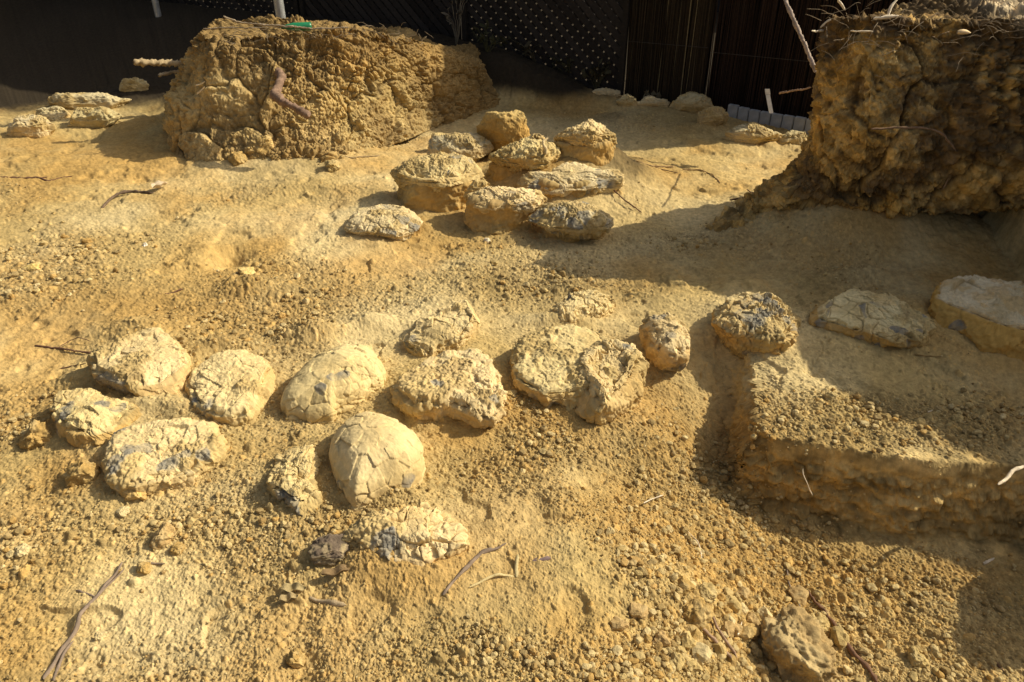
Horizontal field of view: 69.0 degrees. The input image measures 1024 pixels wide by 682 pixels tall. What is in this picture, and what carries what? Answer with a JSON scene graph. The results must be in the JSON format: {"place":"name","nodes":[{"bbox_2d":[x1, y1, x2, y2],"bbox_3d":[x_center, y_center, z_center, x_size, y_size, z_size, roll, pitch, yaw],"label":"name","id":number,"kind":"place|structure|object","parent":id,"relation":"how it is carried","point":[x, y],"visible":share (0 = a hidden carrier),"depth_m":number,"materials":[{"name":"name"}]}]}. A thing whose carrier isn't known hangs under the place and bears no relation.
{"place":"outdoors","nodes":[
{"label":"outdoors","id":0,"kind":"place"},
{"bbox_2d":[0,0,1023,681],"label":"ground","id":1,"kind":"structure","parent":0,"point":[284,214],"depth_m":2.51,"materials":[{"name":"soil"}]},
{"bbox_2d":[14,543,31,557],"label":"soil clod","id":2,"kind":"object","parent":1,"relation":"on","point":[22,549],"visible":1,"depth_m":1.95,"materials":[{"name":"soil"}]},
{"bbox_2d":[6,114,56,137],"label":"mudstone nodule","id":3,"kind":"object","parent":1,"relation":"on","point":[32,126],"visible":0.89,"depth_m":4.94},
{"bbox_2d":[18,419,52,450],"bbox_3d":[-1.489,0.294,2.318,0.095,0.088,0.107,-21,37,-29],"label":"soil clod","id":4,"kind":"object","parent":1,"relation":"on","point":[36,434],"visible":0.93,"depth_m":2.30,"materials":[{"name":"soil"}]},
{"bbox_2d":[35,106,70,120],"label":"mudstone nodule","id":5,"kind":"object","parent":1,"relation":"on","point":[53,113],"visible":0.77,"depth_m":5.36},
{"bbox_2d":[35,337,90,368],"bbox_3d":[-1.626,0.033,2.740,0.308,0.038,0.145,26,40,35],"label":"stick","id":6,"kind":"object","parent":1,"relation":"on","point":[62,348],"visible":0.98,"depth_m":2.76,"materials":[{"name":"wood"}]},
{"bbox_2d":[62,459,100,486],"bbox_3d":[-1.251,0.383,2.169,0.100,0.092,0.087,-10,33,-15],"label":"soil clod","id":7,"kind":"object","parent":1,"relation":"on","point":[80,472],"visible":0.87,"depth_m":2.14,"materials":[{"name":"soil"}]},
{"bbox_2d":[42,562,124,681],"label":"stick","id":8,"kind":"object","parent":1,"relation":"on","point":[63,649],"visible":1,"depth_m":1.76,"materials":[{"name":"wood"}]},
{"bbox_2d":[47,92,131,108],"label":"mudstone nodule","id":9,"kind":"object","parent":1,"relation":"on","point":[67,100],"visible":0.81,"depth_m":5.56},
{"bbox_2d":[67,106,121,128],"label":"mudstone nodule","id":10,"kind":"object","parent":1,"relation":"on","point":[98,117],"visible":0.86,"depth_m":5.14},
{"bbox_2d":[50,388,141,447],"bbox_3d":[-1.349,0.252,2.366,0.310,0.150,0.212,11,34,17],"label":"mudstone nodule","id":11,"kind":"object","parent":1,"relation":"on","point":[85,417],"visible":0.94,"depth_m":2.31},
{"bbox_2d":[116,506,129,517],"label":"soil clod","id":12,"kind":"object","parent":1,"relation":"on","point":[123,511],"visible":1,"depth_m":2.06,"materials":[{"name":"soil"}]},
{"bbox_2d":[101,190,153,207],"bbox_3d":[-2.120,-0.782,4.060,0.149,0.028,0.286,26,41,35],"label":"stick","id":13,"kind":"object","parent":1,"relation":"on","point":[119,193],"visible":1,"depth_m":4.11,"materials":[{"name":"wood"}]},
{"bbox_2d":[119,488,146,501],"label":"soil clod","id":14,"kind":"object","parent":1,"relation":"on","point":[129,494],"visible":0.67,"depth_m":2.09,"materials":[{"name":"soil"}]},
{"bbox_2d":[119,77,148,91],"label":"mudstone nodule","id":15,"kind":"object","parent":1,"relation":"on","point":[131,84],"visible":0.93,"depth_m":5.83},
{"bbox_2d":[86,327,191,396],"bbox_3d":[-1.269,0.093,2.562,0.421,0.164,0.292,24,39,34],"label":"fossil egg","id":16,"kind":"object","parent":1,"relation":"on","point":[150,361],"visible":0.97,"depth_m":2.49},
{"bbox_2d":[136,561,151,574],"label":"soil clod","id":17,"kind":"object","parent":1,"relation":"on","point":[144,568],"visible":1,"depth_m":1.90,"materials":[{"name":"soil"}]},
{"bbox_2d":[149,521,176,549],"bbox_3d":[-0.927,0.524,1.988,0.072,0.069,0.086,0,32,0],"label":"soil clod","id":18,"kind":"object","parent":1,"relation":"on","point":[164,534],"visible":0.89,"depth_m":1.97,"materials":[{"name":"soil"}]},
{"bbox_2d":[101,417,229,495],"bbox_3d":[-1.036,0.346,2.236,0.365,0.126,0.314,-10,33,-15],"label":"fossil egg","id":19,"kind":"object","parent":1,"relation":"on","point":[152,457],"visible":0.96,"depth_m":2.17,"materials":[{"name":"stone"}]},
{"bbox_2d":[169,541,185,555],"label":"soil clod","id":20,"kind":"object","parent":1,"relation":"on","point":[177,548],"visible":1,"depth_m":1.95,"materials":[{"name":"soil"}]},
{"bbox_2d":[150,0,300,16],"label":"lattice fence","id":21,"kind":"object","parent":1,"relation":"on","point":[290,6],"visible":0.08,"depth_m":6.89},
{"bbox_2d":[184,349,275,426],"bbox_3d":[-0.947,0.165,2.501,0.302,0.143,0.403,0,32,0],"label":"fossil egg","id":22,"kind":"object","parent":1,"relation":"on","point":[234,388],"visible":0.94,"depth_m":2.45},
{"bbox_2d":[227,151,247,165],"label":"soil clod","id":23,"kind":"object","parent":1,"relation":"on","point":[235,158],"visible":0.89,"depth_m":4.39,"materials":[{"name":"soil"}]},
{"bbox_2d":[273,0,285,18],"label":"fence post","id":24,"kind":"object","parent":1,"relation":"on","point":[279,9],"visible":0.14,"depth_m":5.28,"materials":[{"name":"metal"}]},
{"bbox_2d":[281,582,305,591],"bbox_3d":[-0.535,0.606,1.826,0.060,0.017,0.025,0,32,0],"label":"dried leaf","id":25,"kind":"object","parent":1,"relation":"on","point":[287,587],"visible":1,"depth_m":1.83,"materials":[{"name":"brown plant"}]},
{"bbox_2d":[266,444,322,518],"bbox_3d":[-0.615,0.409,2.113,0.160,0.119,0.309,-7,33,-11],"label":"mudstone nodule","id":26,"kind":"object","parent":1,"relation":"on","point":[291,481],"visible":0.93,"depth_m":2.07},
{"bbox_2d":[286,647,305,668],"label":"soil clod","id":27,"kind":"object","parent":1,"relation":"on","point":[296,657],"visible":0.96,"depth_m":1.68,"materials":[{"name":"soil"}]},
{"bbox_2d":[309,596,345,606],"bbox_3d":[-0.448,0.635,1.813,0.101,0.026,0.017,11,34,18],"label":"root","id":28,"kind":"object","parent":1,"relation":"on","point":[335,602],"visible":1,"depth_m":1.80,"materials":[{"name":"brown plant"}]},
{"bbox_2d":[307,533,349,566],"bbox_3d":[-0.464,0.533,1.911,0.108,0.064,0.096,0,32,0],"label":"stone shard","id":29,"kind":"object","parent":1,"relation":"on","point":[330,549],"visible":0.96,"depth_m":1.89,"materials":[{"name":"stone"}]},
{"bbox_2d":[162,14,500,162],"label":"earth block","id":30,"kind":"structure","parent":1,"relation":"on","point":[366,90],"depth_m":4.61,"materials":[{"name":"soil"}]},
{"bbox_2d":[133,58,183,67],"bbox_3d":[-2.225,-1.810,4.843,0.436,0.093,0.069,-16,35,-24],"label":"root","id":31,"kind":"object","parent":30,"relation":"attached to","point":[142,62],"visible":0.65,"depth_m":4.80,"materials":[{"name":"brown plant"}]},
{"bbox_2d":[256,135,273,153],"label":"soil clod","id":32,"kind":"object","parent":30,"relation":"attached to","point":[265,142],"visible":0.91,"depth_m":4.43,"materials":[{"name":"soil"}]},
{"bbox_2d":[203,16,348,29],"bbox_3d":[-1.423,-1.907,4.465,0.872,0.084,0.037,-1,32,-1],"label":"root","id":33,"kind":"object","parent":30,"relation":"attached to","point":[279,25],"visible":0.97,"depth_m":4.47,"materials":[{"name":"brown plant"}]},
{"bbox_2d":[269,67,310,119],"bbox_3d":[-1.348,-1.448,4.370,0.168,0.210,0.517,-19,37,-27],"label":"root","id":34,"kind":"object","parent":30,"relation":"attached to","point":[276,95],"visible":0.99,"depth_m":4.29,"materials":[{"name":"brown plant"}]},
{"bbox_2d":[281,22,311,30],"bbox_3d":[-1.336,-1.946,4.617,0.186,0.052,0.050,-12,34,-18],"label":"plastic bottle","id":35,"kind":"object","parent":30,"relation":"on","point":[304,24],"visible":0.66,"depth_m":4.61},
{"bbox_2d":[324,159,340,172],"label":"soil clod","id":36,"kind":"object","parent":1,"relation":"on","point":[332,165],"visible":0.94,"depth_m":4.32,"materials":[{"name":"soil"}]},
{"bbox_2d":[280,343,386,423],"bbox_3d":[-0.595,0.136,2.495,0.281,0.174,0.426,23,39,33],"label":"fossil egg","id":37,"kind":"object","parent":1,"relation":"on","point":[330,386],"visible":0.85,"depth_m":2.40,"materials":[{"name":"stone"}]},
{"bbox_2d":[321,564,350,575],"bbox_3d":[-0.435,0.572,1.858,0.080,0.018,0.020,-11,34,-17],"label":"dried leaf","id":38,"kind":"object","parent":1,"relation":"on","point":[336,570],"visible":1,"depth_m":1.86,"materials":[{"name":"brown plant"}]},
{"bbox_2d":[329,411,425,511],"bbox_3d":[-0.406,0.321,2.184,0.277,0.184,0.357,-16,35,-23],"label":"fossil egg","id":39,"kind":"object","parent":1,"relation":"on","point":[372,455],"visible":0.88,"depth_m":2.08,"materials":[{"name":"stone"}]},
{"bbox_2d":[299,0,461,39],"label":"lattice fence","id":40,"kind":"object","parent":1,"relation":"on","point":[392,13],"visible":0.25,"depth_m":6.30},
{"bbox_2d":[344,204,422,240],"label":"mudstone nodule","id":41,"kind":"object","parent":1,"relation":"on","point":[396,222],"visible":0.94,"depth_m":3.61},
{"bbox_2d":[341,500,469,566],"bbox_3d":[-0.279,0.516,1.945,0.317,0.130,0.214,-11,34,-17],"label":"mudstone nodule","id":42,"kind":"object","parent":1,"relation":"on","point":[423,533],"visible":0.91,"depth_m":1.90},
{"bbox_2d":[390,151,484,212],"bbox_3d":[-0.410,-0.819,3.958,0.408,0.332,0.450,27,41,36],"label":"mudstone nodule","id":43,"kind":"object","parent":1,"relation":"on","point":[440,181],"visible":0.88,"depth_m":3.85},
{"bbox_2d":[402,299,480,357],"bbox_3d":[-0.250,-0.034,2.793,0.340,0.141,0.237,-21,38,-30],"label":"mudstone nodule","id":44,"kind":"object","parent":1,"relation":"on","point":[454,325],"visible":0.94,"depth_m":2.74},
{"bbox_2d":[390,348,507,428],"bbox_3d":[-0.207,0.174,2.469,0.387,0.179,0.406,0,32,0],"label":"fossil egg","id":45,"kind":"object","parent":1,"relation":"on","point":[466,386],"visible":0.94,"depth_m":2.37,"materials":[{"name":"stone"}]},
{"bbox_2d":[441,0,466,44],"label":"dry weed","id":46,"kind":"object","parent":1,"relation":"on","point":[447,16],"visible":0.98,"depth_m":5.85,"materials":[{"name":"brown plant"}]},
{"bbox_2d":[427,132,493,161],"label":"mudstone nodule","id":47,"kind":"object","parent":1,"relation":"on","point":[475,147],"visible":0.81,"depth_m":4.38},
{"bbox_2d":[442,543,505,594],"bbox_3d":[-0.101,0.566,1.889,0.030,0.017,0.230,26,40,35],"label":"root","id":48,"kind":"object","parent":1,"relation":"on","point":[473,560],"visible":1,"depth_m":1.89,"materials":[{"name":"brown plant"}]},
{"bbox_2d":[463,178,489,201],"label":"mudstone nodule","id":49,"kind":"object","parent":1,"relation":"on","point":[476,184],"visible":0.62,"depth_m":3.73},
{"bbox_2d":[470,19,510,51],"bbox_3d":[-0.173,-2.394,5.864,0.261,0.252,0.227,-20,37,-28],"label":"dry weed","id":50,"kind":"object","parent":1,"relation":"on","point":[482,37],"visible":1,"depth_m":5.85,"materials":[{"name":"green plant"}]},
{"bbox_2d":[469,554,518,587],"bbox_3d":[-0.031,0.592,1.867,0.159,0.023,0.046,-24,39,-33],"label":"stick","id":51,"kind":"object","parent":1,"relation":"on","point":[516,572],"visible":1,"depth_m":1.87,"materials":[{"name":"wood"}]},
{"bbox_2d":[476,110,529,152],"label":"mudstone nodule","id":52,"kind":"object","parent":1,"relation":"on","point":[498,130],"visible":0.79,"depth_m":4.39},
{"bbox_2d":[463,186,546,235],"bbox_3d":[-0.011,-0.629,3.725,0.477,0.266,0.259,0,32,0],"label":"mudstone nodule","id":53,"kind":"object","parent":1,"relation":"on","point":[495,210],"visible":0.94,"depth_m":3.66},
{"bbox_2d":[484,137,560,180],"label":"mudstone nodule","id":54,"kind":"object","parent":1,"relation":"on","point":[510,159],"visible":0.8,"depth_m":4.02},
{"bbox_2d":[461,0,629,94],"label":"lattice fence","id":55,"kind":"object","parent":1,"relation":"on","point":[620,22],"visible":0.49,"depth_m":5.79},
{"bbox_2d":[509,324,618,410],"bbox_3d":[0.196,0.099,2.586,0.411,0.165,0.442,0,32,0],"label":"fossil egg","id":56,"kind":"object","parent":1,"relation":"on","point":[545,364],"visible":0.84,"depth_m":2.50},
{"bbox_2d":[516,162,624,197],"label":"mudstone nodule","id":57,"kind":"object","parent":1,"relation":"on","point":[577,179],"visible":0.84,"depth_m":3.96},
{"bbox_2d":[527,200,613,242],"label":"mudstone nodule","id":58,"kind":"object","parent":1,"relation":"on","point":[573,221],"visible":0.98,"depth_m":3.54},
{"bbox_2d":[552,289,615,324],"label":"mudstone nodule","id":59,"kind":"object","parent":1,"relation":"on","point":[585,303],"visible":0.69,"depth_m":2.91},
{"bbox_2d":[553,119,616,165],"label":"mudstone nodule","id":60,"kind":"object","parent":1,"relation":"on","point":[592,141],"visible":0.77,"depth_m":4.08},
{"bbox_2d":[581,59,611,88],"bbox_3d":[0.667,-2.055,5.780,0.267,0.262,0.166,0,32,0],"label":"dry weed","id":61,"kind":"object","parent":1,"relation":"on","point":[605,72],"visible":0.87,"depth_m":5.77,"materials":[{"name":"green plant"}]},
{"bbox_2d":[592,87,621,96],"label":"mudstone nodule","id":62,"kind":"object","parent":1,"relation":"on","point":[607,91],"visible":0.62,"depth_m":5.62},
{"bbox_2d":[575,339,648,425],"bbox_3d":[0.321,0.147,2.511,0.251,0.191,0.398,19,37,28],"label":"fossil egg","id":63,"kind":"object","parent":1,"relation":"on","point":[601,402],"visible":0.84,"depth_m":2.44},
{"bbox_2d":[610,615,628,631],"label":"soil clod","id":64,"kind":"object","parent":1,"relation":"on","point":[618,624],"visible":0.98,"depth_m":1.77,"materials":[{"name":"soil"}]},
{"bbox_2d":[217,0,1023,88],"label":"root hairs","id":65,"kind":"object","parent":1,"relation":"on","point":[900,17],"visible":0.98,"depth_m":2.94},
{"bbox_2d":[616,94,636,106],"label":"mudstone nodule","id":66,"kind":"object","parent":1,"relation":"on","point":[625,100],"visible":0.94,"depth_m":5.48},
{"bbox_2d":[629,602,648,619],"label":"soil clod","id":67,"kind":"object","parent":1,"relation":"on","point":[636,610],"visible":0.98,"depth_m":1.82,"materials":[{"name":"soil"}]},
{"bbox_2d":[637,95,669,106],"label":"mudstone nodule","id":68,"kind":"object","parent":1,"relation":"on","point":[650,100],"visible":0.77,"depth_m":5.51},
{"bbox_2d":[654,630,670,647],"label":"soil clod","id":69,"kind":"object","parent":1,"relation":"on","point":[660,636],"visible":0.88,"depth_m":1.78,"materials":[{"name":"soil"}]},
{"bbox_2d":[639,312,690,371],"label":"mudstone nodule","id":70,"kind":"object","parent":1,"relation":"on","point":[665,338],"visible":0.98,"depth_m":2.66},
{"bbox_2d":[625,0,715,105],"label":"brushwood fence","id":71,"kind":"object","parent":1,"relation":"on","point":[669,47],"visible":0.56,"depth_m":5.48,"materials":[{"name":"wood"}]},
{"bbox_2d":[669,651,684,671],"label":"soil clod","id":72,"kind":"object","parent":1,"relation":"on","point":[678,661],"visible":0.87,"depth_m":1.75,"materials":[{"name":"soil"}]},
{"bbox_2d":[678,575,695,595],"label":"soil clod","id":73,"kind":"object","parent":1,"relation":"on","point":[686,585],"visible":0.89,"depth_m":1.92,"materials":[{"name":"soil"}]},
{"bbox_2d":[680,631,696,650],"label":"soil clod","id":74,"kind":"object","parent":1,"relation":"on","point":[688,641],"visible":0.88,"depth_m":1.81,"materials":[{"name":"soil"}]},
{"bbox_2d":[669,91,712,112],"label":"mudstone nodule","id":75,"kind":"object","parent":1,"relation":"on","point":[693,102],"visible":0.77,"depth_m":5.40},
{"bbox_2d":[683,624,702,642],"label":"soil clod","id":76,"kind":"object","parent":1,"relation":"on","point":[696,633],"visible":0.56,"depth_m":1.84,"materials":[{"name":"soil"}]},
{"bbox_2d":[683,596,714,629],"bbox_3d":[0.465,0.700,1.897,0.095,0.072,0.078,-21,38,-30],"label":"soil clod","id":77,"kind":"object","parent":1,"relation":"on","point":[698,611],"visible":0.81,"depth_m":1.88,"materials":[{"name":"soil"}]},
{"bbox_2d":[691,642,712,664],"bbox_3d":[0.457,0.765,1.810,0.051,0.052,0.055,-15,35,-22],"label":"soil clod","id":78,"kind":"object","parent":1,"relation":"on","point":[702,652],"visible":0.84,"depth_m":1.80,"materials":[{"name":"soil"}]},
{"bbox_2d":[696,582,716,603],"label":"soil clod","id":79,"kind":"object","parent":1,"relation":"on","point":[708,592],"visible":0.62,"depth_m":1.94,"materials":[{"name":"soil"}]},
{"bbox_2d":[697,106,728,125],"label":"mudstone nodule","id":80,"kind":"object","parent":1,"relation":"on","point":[714,116],"visible":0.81,"depth_m":5.15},
{"bbox_2d":[711,640,726,654],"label":"soil clod","id":81,"kind":"object","parent":1,"relation":"on","point":[719,647],"visible":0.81,"depth_m":1.85,"materials":[{"name":"soil"}]},
{"bbox_2d":[702,617,736,657],"bbox_3d":[0.513,0.742,1.871,0.065,0.070,0.109,-16,35,-24],"label":"stick","id":82,"kind":"object","parent":1,"relation":"on","point":[714,639],"visible":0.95,"depth_m":1.87,"materials":[{"name":"wood"}]},
{"bbox_2d":[721,621,734,637],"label":"soil clod","id":83,"kind":"object","parent":1,"relation":"on","point":[728,627],"visible":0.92,"depth_m":1.92,"materials":[{"name":"soil"}]},
{"bbox_2d":[725,595,741,615],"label":"soil clod","id":84,"kind":"object","parent":1,"relation":"on","point":[733,603],"visible":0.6,"depth_m":1.99,"materials":[{"name":"soil"}]},
{"bbox_2d":[727,104,739,117],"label":"edging block","id":85,"kind":"structure","parent":1,"relation":"on","point":[732,110],"depth_m":5.41,"materials":[{"name":"white concrete"}]},
{"bbox_2d":[736,586,749,599],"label":"soil clod","id":86,"kind":"object","parent":1,"relation":"on","point":[743,592],"visible":0.77,"depth_m":2.08,"materials":[{"name":"soil"}]},
{"bbox_2d":[737,107,749,120],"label":"edging block","id":87,"kind":"structure","parent":1,"relation":"on","point":[743,113],"depth_m":5.38,"materials":[{"name":"white concrete"}]},
{"bbox_2d":[739,622,759,642],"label":"soil clod","id":88,"kind":"object","parent":1,"relation":"on","point":[750,631],"visible":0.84,"depth_m":1.95,"materials":[{"name":"soil"}]},
{"bbox_2d":[724,122,781,143],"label":"mudstone nodule","id":89,"kind":"object","parent":1,"relation":"on","point":[752,132],"visible":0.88,"depth_m":4.87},
{"bbox_2d":[747,612,759,626],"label":"soil clod","id":90,"kind":"object","parent":1,"relation":"on","point":[752,618],"visible":0.64,"depth_m":2.00,"materials":[{"name":"soil"}]},
{"bbox_2d":[748,109,760,122],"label":"edging block","id":91,"kind":"structure","parent":1,"relation":"on","point":[754,115],"depth_m":5.33,"materials":[{"name":"white concrete"}]},
{"bbox_2d":[711,291,800,358],"bbox_3d":[0.916,-0.066,2.815,0.323,0.198,0.355,13,34,20],"label":"mudstone nodule","id":92,"kind":"object","parent":1,"relation":"on","point":[743,324],"visible":0.98,"depth_m":2.71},
{"bbox_2d":[756,605,772,617],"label":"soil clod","id":93,"kind":"object","parent":1,"relation":"on","point":[763,611],"visible":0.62,"depth_m":2.04,"materials":[{"name":"soil"}]},
{"bbox_2d":[759,111,771,124],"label":"edging block","id":94,"kind":"structure","parent":1,"relation":"on","point":[765,118],"depth_m":5.29,"materials":[{"name":"white concrete"}]},
{"bbox_2d":[770,113,782,127],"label":"edging block","id":95,"kind":"structure","parent":1,"relation":"on","point":[776,119],"depth_m":5.25,"materials":[{"name":"white concrete"}]},
{"bbox_2d":[781,114,794,129],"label":"edging block","id":96,"kind":"structure","parent":1,"relation":"on","point":[787,122],"depth_m":5.21,"materials":[{"name":"white concrete"}]},
{"bbox_2d":[778,130,806,144],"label":"mudstone nodule","id":97,"kind":"object","parent":1,"relation":"on","point":[794,137],"visible":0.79,"depth_m":4.90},
{"bbox_2d":[787,584,808,605],"bbox_3d":[0.825,0.734,2.147,0.060,0.048,0.064,0,32,0],"label":"soil clod","id":98,"kind":"object","parent":1,"relation":"on","point":[799,593],"visible":0.94,"depth_m":2.13,"materials":[{"name":"soil"}]},
{"bbox_2d":[759,603,839,681],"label":"rock","id":99,"kind":"object","parent":1,"relation":"on","point":[797,644],"visible":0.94,"depth_m":1.89,"materials":[{"name":"stone"}]},
{"bbox_2d":[783,0,815,72],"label":"branch","id":100,"kind":"object","parent":1,"relation":"on","point":[799,33],"visible":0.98,"depth_m":4.38,"materials":[{"name":"brown plant"}]},
{"bbox_2d":[792,116,806,131],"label":"edging block","id":101,"kind":"structure","parent":1,"relation":"on","point":[799,124],"depth_m":5.16,"materials":[{"name":"white concrete"}]},
{"bbox_2d":[705,0,909,118],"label":"reed fence","id":102,"kind":"object","parent":1,"relation":"on","point":[758,50],"visible":0.44,"depth_m":5.23,"materials":[{"name":"wood"}]},
{"bbox_2d":[809,612,829,631],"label":"soil clod","id":103,"kind":"object","parent":1,"relation":"on","point":[823,621],"visible":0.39,"depth_m":2.06,"materials":[{"name":"soil"}]},
{"bbox_2d":[830,626,849,649],"bbox_3d":[0.887,0.811,2.026,0.056,0.059,0.048,28,41,37],"label":"soil clod","id":104,"kind":"object","parent":1,"relation":"on","point":[839,635],"visible":0.9,"depth_m":2.01,"materials":[{"name":"soil"}]},
{"bbox_2d":[809,590,877,681],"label":"root","id":105,"kind":"object","parent":1,"relation":"on","point":[865,664],"visible":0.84,"depth_m":1.99,"materials":[{"name":"brown plant"}]},
{"bbox_2d":[705,0,1023,236],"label":"earth block","id":106,"kind":"structure","parent":1,"relation":"on","point":[971,108],"depth_m":3.15,"materials":[{"name":"soil"}]},
{"bbox_2d":[871,126,955,150],"bbox_3d":[1.643,-0.831,3.047,0.354,0.092,0.016,3,32,5],"label":"root","id":107,"kind":"object","parent":106,"relation":"attached to","point":[935,130],"visible":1,"depth_m":3.03,"materials":[{"name":"brown plant"}]},
{"bbox_2d":[808,288,935,348],"bbox_3d":[1.385,-0.082,2.851,0.419,0.149,0.399,22,38,30],"label":"mudstone nodule","id":108,"kind":"object","parent":1,"relation":"on","point":[882,320],"visible":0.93,"depth_m":2.76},
{"bbox_2d":[907,645,928,667],"bbox_3d":[1.079,0.845,1.981,0.052,0.056,0.055,9,33,13],"label":"soil clod","id":109,"kind":"object","parent":1,"relation":"on","point":[916,657],"visible":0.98,"depth_m":1.97,"materials":[{"name":"soil"}]},
{"bbox_2d":[928,274,1023,360],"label":"mudstone nodule","id":110,"kind":"object","parent":1,"relation":"on","point":[984,314],"visible":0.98,"depth_m":2.77,"materials":[{"name":"stone"}]},
{"bbox_2d":[997,465,1023,484],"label":"root","id":111,"kind":"object","parent":1,"relation":"on","point":[1010,473],"visible":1,"depth_m":2.18,"materials":[{"name":"beige plant"}]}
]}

